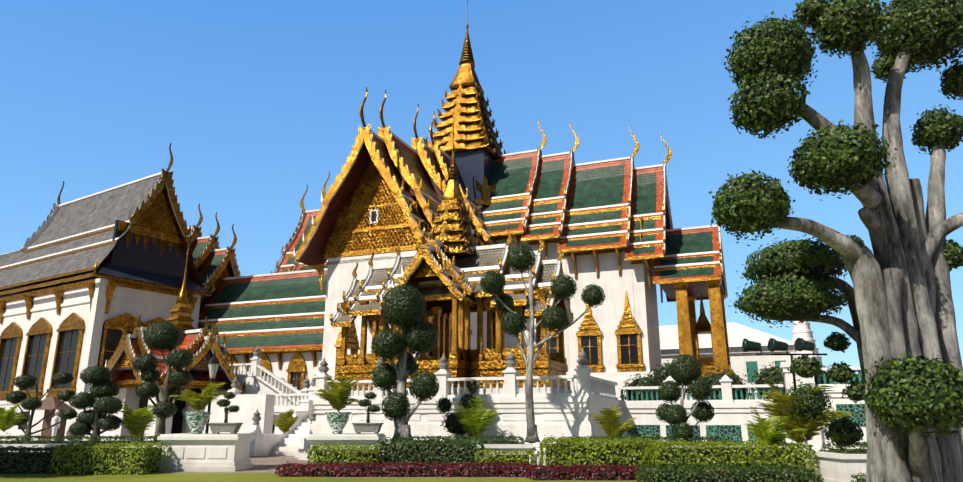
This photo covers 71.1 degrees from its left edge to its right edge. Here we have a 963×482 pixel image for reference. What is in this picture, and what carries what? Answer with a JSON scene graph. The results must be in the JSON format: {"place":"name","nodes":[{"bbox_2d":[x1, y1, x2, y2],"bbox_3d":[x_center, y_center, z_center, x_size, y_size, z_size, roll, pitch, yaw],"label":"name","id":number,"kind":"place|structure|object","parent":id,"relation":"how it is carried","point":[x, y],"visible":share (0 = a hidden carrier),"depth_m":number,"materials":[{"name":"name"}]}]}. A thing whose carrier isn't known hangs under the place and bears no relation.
{"place":"outdoors","nodes":[
{"label":"outdoors","id":0,"kind":"place"},
{"bbox_2d":[0,473,642,481],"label":"lawn","id":1,"kind":"structure","parent":0,"point":[208,477],"depth_m":19.61,"materials":[{"name":"green plant"}]},
{"bbox_2d":[0,0,962,374],"label":"sky","id":2,"kind":"structure","parent":0,"point":[255,101],"materials":[{"name":"blue"}]},
{"bbox_2d":[155,455,809,477],"bbox_3d":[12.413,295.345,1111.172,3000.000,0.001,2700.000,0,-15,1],"label":"ground","id":3,"kind":"structure","parent":0,"point":[267,464],"depth_m":25.05,"materials":[{"name":"green plant"}]},
{"bbox_2d":[0,143,214,440],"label":"hall","id":4,"kind":"structure","parent":3,"relation":"on","point":[132,239],"depth_m":56.84,"materials":[{"name":"white paint"}]},
{"bbox_2d":[31,244,274,440],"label":"gate pavilion","id":5,"kind":"structure","parent":3,"relation":"on","point":[202,344],"depth_m":40.14,"materials":[{"name":"white paint"}]},
{"bbox_2d":[228,350,322,389],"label":"connector walls","id":6,"kind":"structure","parent":3,"relation":"on","point":[295,368],"depth_m":53.51,"materials":[{"name":"white paint"}]},
{"bbox_2d":[63,203,326,353],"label":"tiled roof","id":7,"kind":"structure","parent":6,"relation":"on","point":[278,312],"depth_m":58.89,"materials":[{"name":"green tile"}]},
{"bbox_2d":[23,338,826,468],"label":"garden props","id":8,"kind":"object","parent":3,"relation":"on","point":[49,404],"visible":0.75,"depth_m":26.36,"materials":[{"name":"grey stone"}]},
{"bbox_2d":[0,433,866,481],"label":"hedge foliage","id":9,"kind":"object","parent":3,"relation":"on","point":[639,459],"visible":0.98,"depth_m":20.58,"materials":[{"name":"green plant"}]},
{"bbox_2d":[0,412,866,481],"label":"garden planters and pots","id":10,"kind":"object","parent":3,"relation":"on","point":[195,449],"visible":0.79,"depth_m":22.94,"materials":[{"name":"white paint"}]},
{"bbox_2d":[0,374,855,447],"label":"palm fronds","id":11,"kind":"object","parent":10,"relation":"in","point":[775,425],"visible":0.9,"depth_m":23.94,"materials":[{"name":"green plant"}]},
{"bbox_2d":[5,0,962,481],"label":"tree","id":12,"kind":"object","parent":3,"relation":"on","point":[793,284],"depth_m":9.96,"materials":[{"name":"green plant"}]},
{"bbox_2d":[82,345,962,464],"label":"terrace wall","id":13,"kind":"structure","parent":3,"relation":"on","point":[558,414],"depth_m":28.84,"materials":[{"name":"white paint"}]},
{"bbox_2d":[329,102,575,395],"bbox_3d":[-2.076,0.238,34.069,12.755,15.750,6.790,-5,-16,18],"label":"entrance porch","id":14,"kind":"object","parent":13,"relation":"on","point":[447,266],"depth_m":32.00,"materials":[{"name":"gold paint"}]},
{"bbox_2d":[620,360,862,400],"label":"shrubs","id":15,"kind":"object","parent":3,"relation":"on","point":[661,375],"visible":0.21,"depth_m":31.74,"materials":[{"name":"green plant"}]},
{"bbox_2d":[291,201,692,400],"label":"dusit hall walls","id":16,"kind":"structure","parent":0,"point":[632,281],"depth_m":53.14,"materials":[{"name":"white paint"}]},
{"bbox_2d":[271,0,735,378],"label":"temple roof","id":17,"kind":"structure","parent":16,"relation":"on","point":[565,198],"depth_m":55.54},
{"bbox_2d":[659,321,825,399],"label":"background buildings","id":18,"kind":"structure","parent":0,"point":[740,359],"depth_m":73.18,"materials":[{"name":"white paint"}]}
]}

